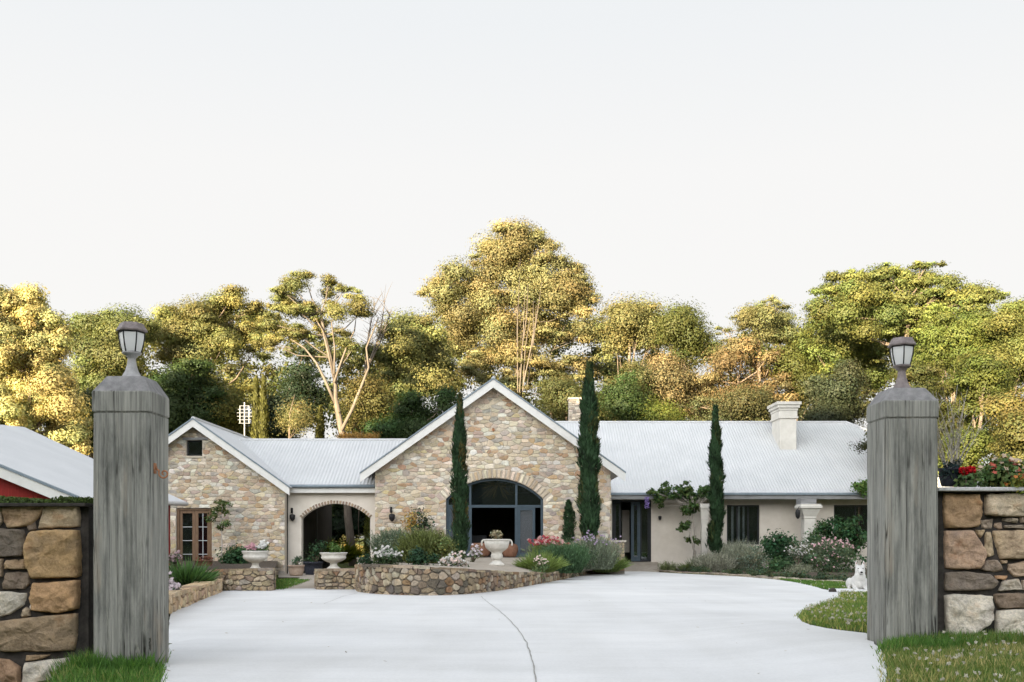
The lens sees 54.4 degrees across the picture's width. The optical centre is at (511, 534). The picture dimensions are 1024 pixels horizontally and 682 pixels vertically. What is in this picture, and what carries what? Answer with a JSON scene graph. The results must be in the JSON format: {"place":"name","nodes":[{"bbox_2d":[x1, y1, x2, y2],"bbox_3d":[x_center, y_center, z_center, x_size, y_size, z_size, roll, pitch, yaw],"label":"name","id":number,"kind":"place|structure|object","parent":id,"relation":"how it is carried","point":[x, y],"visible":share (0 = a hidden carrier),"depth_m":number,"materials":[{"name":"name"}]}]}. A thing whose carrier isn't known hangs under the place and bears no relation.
{"place":"outdoors","nodes":[
{"label":"outdoors","id":0,"kind":"place"},
{"bbox_2d":[169,560,277,585],"bbox_3d":[-7.185,0.970,26.018,5.980,0.001,28.401,0,0,-23],"label":"garden bed","id":1,"kind":"object","parent":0,"point":[262,564],"visible":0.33,"depth_m":31.23,"materials":[{"name":"soil"}]},
{"bbox_2d":[169,556,223,584],"bbox_3d":[-6.387,0.741,19.485,1.467,0.734,1.425,0,0,0],"label":"strappy plant","id":2,"kind":"object","parent":1,"relation":"on","point":[187,573],"visible":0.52,"depth_m":19.30,"materials":[{"name":"green plant"}]},
{"bbox_2d":[203,499,232,554],"bbox_3d":[-10.621,0.054,36.001,1.155,2.720,0.792,0,0,0],"label":"tree","id":3,"kind":"object","parent":1,"relation":"on","point":[222,510],"visible":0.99,"depth_m":35.93,"materials":[{"name":"green plant"}]},
{"bbox_2d":[215,541,250,563],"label":"garden bush","id":4,"kind":"object","parent":1,"relation":"on","point":[232,555],"visible":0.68,"depth_m":33.24,"materials":[{"name":"green plant"}]},
{"bbox_2d":[357,557,593,571],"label":"terrace","id":5,"kind":"structure","parent":0,"point":[481,563],"depth_m":25.70,"materials":[{"name":"stone"}]},
{"bbox_2d":[369,545,403,564],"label":"daisy bush","id":6,"kind":"object","parent":5,"relation":"on","point":[383,555],"visible":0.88,"depth_m":22.80,"materials":[{"name":"white plant"}]},
{"bbox_2d":[365,525,417,561],"bbox_3d":[-3.180,0.233,26.499,1.573,1.044,1.398,0,0,0],"label":"rosemary bush","id":7,"kind":"object","parent":5,"relation":"on","point":[378,540],"visible":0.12,"depth_m":26.34,"materials":[{"name":"green plant"}]},
{"bbox_2d":[406,545,440,564],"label":"garden bush","id":8,"kind":"object","parent":5,"relation":"on","point":[417,556],"visible":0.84,"depth_m":22.89,"materials":[{"name":"green plant"}]},
{"bbox_2d":[392,525,455,563],"bbox_3d":[-2.200,0.280,25.192,1.765,1.107,1.554,0,0,0],"label":"garden bush","id":9,"kind":"object","parent":5,"relation":"on","point":[423,539],"visible":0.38,"depth_m":24.86,"materials":[{"name":"green plant"}]},
{"bbox_2d":[430,529,458,562],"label":"garden bush","id":10,"kind":"object","parent":5,"relation":"on","point":[446,548],"visible":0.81,"depth_m":24.69,"materials":[{"name":"green plant"}]},
{"bbox_2d":[434,550,468,566],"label":"flower clump","id":11,"kind":"object","parent":5,"relation":"on","point":[458,560],"visible":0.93,"depth_m":22.74,"materials":[{"name":"white plant"}]},
{"bbox_2d":[447,393,471,559],"bbox_3d":[-1.561,-1.661,29.330,0.776,5.087,0.743,0,0,0],"label":"cypress tree","id":12,"kind":"object","parent":5,"relation":"on","point":[461,525],"visible":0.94,"depth_m":29.21,"materials":[{"name":"green plant"}]},
{"bbox_2d":[481,539,512,565],"bbox_3d":[-0.396,0.460,25.900,0.697,0.688,0.697,0,0,-40],"label":"garden urn","id":13,"kind":"object","parent":5,"relation":"on","point":[496,548],"visible":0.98,"depth_m":25.72,"materials":[{"name":"white stone"}]},
{"bbox_2d":[512,549,570,572],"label":"grassy clump","id":14,"kind":"object","parent":5,"relation":"on","point":[527,562],"visible":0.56,"depth_m":26.75,"materials":[{"name":"green plant"}]},
{"bbox_2d":[522,534,570,557],"bbox_3d":[1.087,0.492,30.485,1.488,0.995,1.328,0,0,39],"label":"kangaroo paw","id":15,"kind":"object","parent":5,"relation":"on","point":[538,541],"visible":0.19,"depth_m":30.31,"materials":[{"name":"pink plant"}]},
{"bbox_2d":[535,541,592,573],"bbox_3d":[1.499,0.651,29.453,1.818,1.050,1.712,0,0,0],"label":"rosemary bush","id":16,"kind":"object","parent":5,"relation":"on","point":[576,558],"visible":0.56,"depth_m":29.14,"materials":[{"name":"green plant"}]},
{"bbox_2d":[560,499,577,541],"bbox_3d":[2.047,-0.467,35.603,0.632,1.663,0.644,0,0,0],"label":"young cypress","id":17,"kind":"object","parent":5,"relation":"on","point":[568,529],"visible":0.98,"depth_m":35.47,"materials":[{"name":"green plant"}]},
{"bbox_2d":[573,361,602,543],"bbox_3d":[2.644,-2.845,34.598,1.078,6.439,1.142,0,0,0],"label":"cypress tree","id":18,"kind":"object","parent":5,"relation":"on","point":[590,464],"visible":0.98,"depth_m":34.36,"materials":[{"name":"green plant"}]},
{"bbox_2d":[573,530,624,569],"bbox_3d":[2.823,0.521,33.620,1.991,1.362,1.933,0,0,43],"label":"lavender bush","id":19,"kind":"object","parent":5,"relation":"on","point":[609,554],"visible":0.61,"depth_m":33.27,"materials":[{"name":"green plant"}]},
{"bbox_2d":[0,0,1023,538],"label":"sky","id":20,"kind":"structure","parent":0,"point":[725,155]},
{"bbox_2d":[161,571,886,681],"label":"driveway","id":21,"kind":"structure","parent":0,"point":[636,626],"depth_m":10.05,"materials":[{"name":"concrete"}]},
{"bbox_2d":[39,539,1013,681],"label":"ground","id":22,"kind":"structure","parent":0,"point":[341,565],"depth_m":11.52,"materials":[{"name":"green plant"}]},
{"bbox_2d":[0,503,93,681],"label":"stone wall","id":23,"kind":"structure","parent":22,"relation":"on","point":[46,582],"depth_m":7.69,"materials":[{"name":"stone"}]},
{"bbox_2d":[0,495,92,503],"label":"hedge","id":24,"kind":"object","parent":23,"relation":"on","point":[60,499],"visible":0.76,"depth_m":7.69,"materials":[{"name":"green plant"}]},
{"bbox_2d":[0,281,93,455],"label":"golden tree","id":25,"kind":"object","parent":22,"relation":"on","point":[38,388],"visible":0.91,"depth_m":43.05,"materials":[{"name":"yellow plant"}]},
{"bbox_2d":[76,383,96,458],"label":"bushy tree","id":26,"kind":"object","parent":22,"relation":"on","point":[88,392],"visible":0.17,"depth_m":47.05,"materials":[{"name":"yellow plant"}]},
{"bbox_2d":[0,425,188,565],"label":"barn","id":27,"kind":"structure","parent":22,"relation":"on","point":[39,465],"depth_m":22.73,"materials":[{"name":"white metal"}]},
{"bbox_2d":[43,645,171,681],"bbox_3d":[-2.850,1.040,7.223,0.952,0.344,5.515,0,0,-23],"label":"grass","id":28,"kind":"structure","parent":22,"relation":"on","point":[123,675],"depth_m":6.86,"materials":[{"name":"green plant"}]},
{"bbox_2d":[65,302,163,394],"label":"broadleaf tree","id":29,"kind":"object","parent":22,"relation":"on","point":[100,358],"visible":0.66,"depth_m":54.95,"materials":[{"name":"green plant"}]},
{"bbox_2d":[92,376,168,663],"bbox_3d":[-2.905,0.104,7.745,0.557,2.632,0.437,0,0,0],"label":"gate post","id":30,"kind":"object","parent":22,"relation":"on","point":[131,544],"visible":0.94,"depth_m":7.53,"materials":[{"name":"wood"}]},
{"bbox_2d":[116,321,147,375],"bbox_3d":[-2.958,-1.430,7.745,0.231,0.440,0.225,0,0,0],"label":"post lantern","id":31,"kind":"object","parent":30,"relation":"on","point":[131,337],"visible":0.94,"depth_m":7.69,"materials":[{"name":"grey metal"}]},
{"bbox_2d":[143,355,232,433],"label":"dark tree","id":32,"kind":"object","parent":22,"relation":"on","point":[181,385],"visible":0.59,"depth_m":53.51,"materials":[{"name":"green plant"}]},
{"bbox_2d":[169,578,222,614],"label":"retaining wall","id":33,"kind":"structure","parent":22,"relation":"on","point":[187,595],"depth_m":16.61,"materials":[{"name":"stone"}]},
{"bbox_2d":[144,283,282,387],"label":"rounded tree","id":34,"kind":"object","parent":22,"relation":"on","point":[197,328],"visible":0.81,"depth_m":58.83,"materials":[{"name":"yellow plant"}]},
{"bbox_2d":[196,370,268,437],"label":"golden tree","id":35,"kind":"object","parent":22,"relation":"on","point":[236,394],"visible":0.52,"depth_m":55.09,"materials":[{"name":"green plant"}]},
{"bbox_2d":[208,568,275,590],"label":"retaining wall","id":36,"kind":"structure","parent":22,"relation":"on","point":[253,579],"depth_m":21.66,"materials":[{"name":"stone"}]},
{"bbox_2d":[241,551,268,567],"bbox_3d":[-5.697,0.584,22.100,0.597,0.454,0.597,0,0,0],"label":"garden urn","id":37,"kind":"object","parent":36,"relation":"on","point":[255,558],"visible":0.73,"depth_m":21.90,"materials":[{"name":"white stone"}]},
{"bbox_2d":[249,374,269,437],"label":"cypress tree","id":38,"kind":"object","parent":22,"relation":"on","point":[260,410],"visible":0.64,"depth_m":51.85,"materials":[{"name":"green plant"}]},
{"bbox_2d":[242,342,330,437],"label":"dark tree","id":39,"kind":"object","parent":22,"relation":"on","point":[299,372],"visible":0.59,"depth_m":57.38,"materials":[{"name":"green plant"}]},
{"bbox_2d":[262,390,329,437],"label":"slender tree","id":40,"kind":"object","parent":22,"relation":"on","point":[296,420],"visible":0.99,"depth_m":49.80,"materials":[{"name":"yellow plant"}]},
{"bbox_2d":[247,269,378,565],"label":"gum tree","id":41,"kind":"object","parent":22,"relation":"on","point":[313,311],"visible":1,"depth_m":49.77,"materials":[{"name":"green plant"}]},
{"bbox_2d":[314,568,355,589],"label":"retaining wall","id":42,"kind":"structure","parent":22,"relation":"on","point":[332,578],"depth_m":22.35,"materials":[{"name":"stone"}]},
{"bbox_2d":[320,552,347,567],"bbox_3d":[-4.103,0.610,22.900,0.639,0.400,0.639,0,0,0],"label":"garden urn","id":43,"kind":"object","parent":42,"relation":"on","point":[333,559],"visible":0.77,"depth_m":22.71,"materials":[{"name":"white stone"}]},
{"bbox_2d":[323,537,368,563],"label":"flowering shrub","id":44,"kind":"object","parent":22,"relation":"on","point":[353,552],"visible":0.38,"depth_m":44.29,"materials":[{"name":"green plant"}]},
{"bbox_2d":[332,504,365,544],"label":"dark tree","id":45,"kind":"object","parent":22,"relation":"on","point":[338,527],"visible":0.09,"depth_m":52.44,"materials":[{"name":"brown plant"}]},
{"bbox_2d":[323,363,405,434],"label":"bushy tree","id":46,"kind":"object","parent":22,"relation":"on","point":[370,400],"visible":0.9,"depth_m":50.93,"materials":[{"name":"green plant"}]},
{"bbox_2d":[356,286,394,373],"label":"bare tree","id":47,"kind":"object","parent":22,"relation":"on","point":[373,353],"visible":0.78,"depth_m":53.99,"materials":[{"name":"beige plant"}]},
{"bbox_2d":[357,306,463,431],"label":"bushy tree","id":48,"kind":"object","parent":22,"relation":"on","point":[414,354],"visible":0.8,"depth_m":55.17,"materials":[{"name":"green plant"}]},
{"bbox_2d":[355,383,467,437],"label":"dark tree","id":49,"kind":"object","parent":22,"relation":"on","point":[414,415],"visible":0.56,"depth_m":49.26,"materials":[{"name":"green plant"}]},
{"bbox_2d":[354,564,588,594],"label":"retaining wall","id":50,"kind":"structure","parent":22,"relation":"on","point":[389,579],"depth_m":19.97,"materials":[{"name":"stone"}]},
{"bbox_2d":[410,216,604,397],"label":"giant tree","id":51,"kind":"object","parent":22,"relation":"on","point":[535,285],"visible":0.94,"depth_m":63.15,"materials":[{"name":"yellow plant"}]},
{"bbox_2d":[1,284,1020,546],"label":"woodland","id":52,"kind":"object","parent":22,"relation":"on","point":[353,362],"visible":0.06,"depth_m":73.74,"materials":[{"name":"green plant"}]},
{"bbox_2d":[525,367,612,420],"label":"dark tree","id":53,"kind":"object","parent":22,"relation":"on","point":[559,392],"visible":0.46,"depth_m":54.77,"materials":[{"name":"green plant"}]},
{"bbox_2d":[168,376,990,574],"bbox_3d":[3.715,-2.515,45.610,37.630,8.871,19.081,0,0,0],"label":"farmhouse","id":54,"kind":"object","parent":22,"relation":"on","point":[282,495],"visible":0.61,"depth_m":38.07,"materials":[{"name":"beige stone"}]},
{"bbox_2d":[180,510,194,560],"bbox_3d":[-11.933,0.254,36.625,0.578,2.293,0.050,0,0,0],"label":"french door","id":55,"kind":"structure","parent":54,"relation":"in","point":[181,511],"depth_m":36.60,"materials":[{"name":"brown wood"}]},
{"bbox_2d":[195,510,209,559],"bbox_3d":[-11.367,0.254,36.625,0.546,2.293,0.050,0,0,0],"label":"french door","id":56,"kind":"structure","parent":54,"relation":"in","point":[197,512],"depth_m":36.60,"materials":[{"name":"brown wood"}]},
{"bbox_2d":[518,508,534,556],"bbox_3d":[0.533,-0.084,36.675,0.631,1.809,0.050,0,0,0],"label":"glass door","id":57,"kind":"structure","parent":54,"relation":"in","point":[526,516],"depth_m":36.67,"materials":[{"name":"blue glass"}]},
{"bbox_2d":[631,502,639,560],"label":"bifold door","id":58,"kind":"structure","parent":54,"relation":"in","point":[633,558],"depth_m":44.06,"materials":[{"name":"blue metal"}]},
{"bbox_2d":[644,480,709,559],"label":"wisteria","id":59,"kind":"object","parent":54,"relation":"attached to","point":[690,509],"visible":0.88,"depth_m":42.53,"materials":[{"name":"green plant"}]},
{"bbox_2d":[727,505,758,544],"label":"window","id":60,"kind":"structure","parent":54,"relation":"in","point":[737,506],"depth_m":44.12,"materials":[{"name":"glass"}]},
{"bbox_2d":[582,290,671,378],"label":"broadleaf tree","id":61,"kind":"object","parent":22,"relation":"on","point":[626,323],"visible":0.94,"depth_m":59.42,"materials":[{"name":"yellow plant"}]},
{"bbox_2d":[595,367,658,420],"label":"bushy tree","id":62,"kind":"object","parent":22,"relation":"on","point":[621,396],"visible":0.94,"depth_m":50.75,"materials":[{"name":"green plant"}]},
{"bbox_2d":[596,358,667,420],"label":"ochre tree","id":63,"kind":"object","parent":22,"relation":"on","point":[629,364],"visible":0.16,"depth_m":54.26,"materials":[{"name":"brown plant"}]},
{"bbox_2d":[619,393,697,420],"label":"bushy tree","id":64,"kind":"object","parent":22,"relation":"on","point":[664,413],"visible":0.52,"depth_m":51.30,"materials":[{"name":"green plant"}]},
{"bbox_2d":[635,345,723,419],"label":"ochre tree","id":65,"kind":"object","parent":22,"relation":"on","point":[676,384],"visible":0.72,"depth_m":54.98,"materials":[{"name":"brown plant"}]},
{"bbox_2d":[646,295,722,418],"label":"broadleaf tree","id":66,"kind":"object","parent":22,"relation":"on","point":[683,334],"visible":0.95,"depth_m":57.07,"materials":[{"name":"green plant"}]},
{"bbox_2d":[705,404,726,554],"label":"cypress tree","id":67,"kind":"object","parent":22,"relation":"on","point":[715,496],"visible":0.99,"depth_m":41.02,"materials":[{"name":"green plant"}]},
{"bbox_2d":[676,375,787,420],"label":"bushy tree","id":68,"kind":"object","parent":22,"relation":"on","point":[746,403],"visible":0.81,"depth_m":52.31,"materials":[{"name":"green plant"}]},
{"bbox_2d":[682,326,806,420],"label":"ochre tree","id":69,"kind":"object","parent":22,"relation":"on","point":[730,357],"visible":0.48,"depth_m":54.59,"materials":[{"name":"brown plant"}]},
{"bbox_2d":[655,570,845,581],"bbox_3d":[7.913,1.405,33.025,0.780,0.332,16.690,0,0,-12],"label":"bed edging","id":70,"kind":"object","parent":22,"relation":"on","point":[741,575],"visible":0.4,"depth_m":33.83,"materials":[{"name":"stone"}]},
{"bbox_2d":[712,294,805,390],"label":"layered tree","id":71,"kind":"object","parent":22,"relation":"on","point":[769,319],"visible":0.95,"depth_m":55.25,"materials":[{"name":"yellow plant"}]},
{"bbox_2d":[779,577,851,588],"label":"grass","id":72,"kind":"structure","parent":22,"relation":"on","point":[824,584],"depth_m":25.46,"materials":[{"name":"green plant"}]},
{"bbox_2d":[794,590,866,631],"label":"grass","id":73,"kind":"structure","parent":22,"relation":"on","point":[825,611],"depth_m":12.96,"materials":[{"name":"green plant"}]},
{"bbox_2d":[792,356,876,427],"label":"bushy tree","id":74,"kind":"object","parent":22,"relation":"on","point":[832,399],"visible":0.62,"depth_m":51.17,"materials":[{"name":"green plant"}]},
{"bbox_2d":[788,312,893,402],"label":"tall tree","id":75,"kind":"object","parent":22,"relation":"on","point":[828,346],"visible":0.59,"depth_m":53.29,"materials":[{"name":"green plant"}]},
{"bbox_2d":[866,388,938,646],"bbox_3d":[3.251,0.062,8.306,0.451,2.535,0.436,0,0,0],"label":"gate post","id":76,"kind":"object","parent":22,"relation":"on","point":[902,519],"visible":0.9,"depth_m":8.09,"materials":[{"name":"grey wood"}]},
{"bbox_2d":[888,337,915,387],"bbox_3d":[3.251,-1.423,8.305,0.223,0.440,0.233,0,0,0],"label":"post lantern","id":77,"kind":"object","parent":76,"relation":"on","point":[901,349],"visible":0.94,"depth_m":8.25,"materials":[{"name":"grey metal"}]},
{"bbox_2d":[847,358,961,455],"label":"bushy tree","id":78,"kind":"object","parent":22,"relation":"on","point":[921,374],"visible":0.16,"depth_m":43.29,"materials":[{"name":"green plant"}]},
{"bbox_2d":[870,627,1023,653],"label":"grass","id":79,"kind":"structure","parent":22,"relation":"on","point":[943,638],"depth_m":7.79,"materials":[{"name":"green plant"}]},
{"bbox_2d":[872,636,1023,681],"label":"grass","id":80,"kind":"structure","parent":22,"relation":"on","point":[957,658],"depth_m":6.56,"materials":[{"name":"green plant"}]},
{"bbox_2d":[902,302,1003,436],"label":"tall tree","id":81,"kind":"object","parent":22,"relation":"on","point":[959,337],"visible":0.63,"depth_m":47.35,"materials":[{"name":"green plant"}]},
{"bbox_2d":[938,348,1019,479],"bbox_3d":[18.890,-2.950,40.291,3.229,9.345,5.916,0,0,40],"label":"bushy tree","id":82,"kind":"object","parent":22,"relation":"on","point":[978,375],"visible":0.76,"depth_m":39.47,"materials":[{"name":"green plant"}]},
{"bbox_2d":[938,487,1023,634],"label":"stone wall","id":83,"kind":"structure","parent":22,"relation":"on","point":[980,558],"depth_m":8.25,"materials":[{"name":"stone"}]},
{"bbox_2d":[938,467,959,486],"bbox_3d":[3.744,-0.490,8.500,0.199,0.156,0.199,0,0,0],"label":"plant pot","id":84,"kind":"object","parent":83,"relation":"on","point":[946,482],"visible":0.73,"depth_m":8.43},
{"bbox_2d":[933,385,994,466],"bbox_3d":[3.693,-0.918,8.495,0.783,0.777,0.484,0,0,0],"label":"bare shrub","id":85,"kind":"object","parent":84,"relation":"in","point":[952,451],"visible":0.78,"depth_m":8.48,"materials":[{"name":"grey plant"}]},
{"bbox_2d":[951,465,987,486],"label":"geranium","id":86,"kind":"object","parent":83,"relation":"on","point":[970,481],"visible":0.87,"depth_m":8.36,"materials":[{"name":"green plant"}]},
{"bbox_2d":[976,451,1023,486],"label":"flower clump","id":87,"kind":"object","parent":83,"relation":"on","point":[998,473],"visible":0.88,"depth_m":8.38,"materials":[{"name":"green plant"}]},
{"bbox_2d":[972,296,1023,394],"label":"broadleaf tree","id":88,"kind":"object","parent":22,"relation":"on","point":[1007,323],"visible":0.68,"depth_m":44.85,"materials":[{"name":"yellow plant"}]},
{"bbox_2d":[974,386,1023,486],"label":"bushy tree","id":89,"kind":"object","parent":22,"relation":"on","point":[1006,410],"visible":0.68,"depth_m":35.68,"materials":[{"name":"yellow plant"}]},
{"bbox_2d":[625,562,659,571],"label":"paving","id":90,"kind":"structure","parent":0,"point":[646,566],"depth_m":41.93,"materials":[{"name":"stone"}]},
{"bbox_2d":[676,569,866,579],"bbox_3d":[12.362,1.393,34.361,12.604,0.265,19.078,0,0,0],"label":"garden bed","id":91,"kind":"object","parent":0,"point":[834,573],"visible":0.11,"depth_m":37.82,"materials":[{"name":"green plant"}]},
{"bbox_2d":[699,504,709,556],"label":"garden column","id":92,"kind":"structure","parent":91,"relation":"on","point":[704,511],"depth_m":42.26,"materials":[{"name":"white paint"}]},
{"bbox_2d":[687,550,738,570],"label":"lavender bush","id":93,"kind":"object","parent":91,"relation":"on","point":[717,561],"visible":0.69,"depth_m":40.20,"materials":[{"name":"green plant"}]},
{"bbox_2d":[708,537,767,570],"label":"lavender bush","id":94,"kind":"object","parent":91,"relation":"on","point":[734,550],"visible":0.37,"depth_m":41.09,"materials":[{"name":"green plant"}]},
{"bbox_2d":[735,545,772,570],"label":"garden bush","id":95,"kind":"object","parent":91,"relation":"on","point":[754,559],"visible":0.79,"depth_m":40.06,"materials":[{"name":"green plant"}]},
{"bbox_2d":[661,565,866,580],"bbox_3d":[8.208,1.317,34.651,0.956,0.584,17.155,0,0,-11],"label":"groundcover","id":96,"kind":"object","parent":91,"relation":"on","point":[819,576],"visible":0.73,"depth_m":32.18,"materials":[{"name":"green plant"}]},
{"bbox_2d":[757,553,797,571],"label":"garden bush","id":97,"kind":"object","parent":91,"relation":"on","point":[776,566],"visible":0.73,"depth_m":39.07,"materials":[{"name":"green plant"}]},
{"bbox_2d":[757,528,804,568],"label":"garden bush","id":98,"kind":"object","parent":91,"relation":"on","point":[779,544],"visible":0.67,"depth_m":40.51,"materials":[{"name":"green plant"}]},
{"bbox_2d":[783,537,814,564],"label":"flower clump","id":99,"kind":"object","parent":91,"relation":"on","point":[797,552],"visible":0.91,"depth_m":39.57,"materials":[{"name":"white plant"}]},
{"bbox_2d":[794,499,821,568],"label":"garden column","id":100,"kind":"structure","parent":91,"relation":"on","point":[807,511],"depth_m":42.16,"materials":[{"name":"white stone"}]},
{"bbox_2d":[802,536,855,560],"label":"flower bush","id":101,"kind":"object","parent":91,"relation":"on","point":[818,548],"visible":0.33,"depth_m":39.93,"materials":[{"name":"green plant"}]},
{"bbox_2d":[801,542,860,572],"bbox_3d":[12.348,1.159,38.585,2.124,1.845,2.262,0,0,0],"label":"flower bush","id":102,"kind":"object","parent":91,"relation":"on","point":[825,562],"visible":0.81,"depth_m":38.22,"materials":[{"name":"green plant"}]},
{"bbox_2d":[810,512,866,565],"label":"garden bush","id":103,"kind":"object","parent":91,"relation":"on","point":[850,530],"visible":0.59,"depth_m":41.89,"materials":[{"name":"green plant"}]},
{"bbox_2d":[829,588,866,592],"bbox_3d":[11.393,1.223,21.770,9.425,0.040,1.234,0,0,-1],"label":"walk strip","id":104,"kind":"object","parent":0,"point":[840,589],"visible":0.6,"depth_m":21.42,"materials":[{"name":"concrete"}]},
{"bbox_2d":[846,561,866,589],"bbox_3d":[7.677,0.905,22.119,0.542,0.665,1.169,0,0,23],"label":"dog","id":105,"kind":"object","parent":104,"relation":"on","point":[857,580],"visible":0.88,"depth_m":21.88},
{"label":"hill","id":106,"kind":"structure","parent":0,"visible":0},
{"bbox_2d":[758,322,836,420],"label":"bushy tree","id":107,"kind":"object","parent":106,"relation":"on","point":[793,362],"visible":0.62,"depth_m":54.87,"materials":[{"name":"green plant"}]},
{"bbox_2d":[799,260,1010,385],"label":"tree","id":108,"kind":"object","parent":106,"relation":"on","point":[859,296],"visible":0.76,"depth_m":49.28,"materials":[{"name":"green plant"}]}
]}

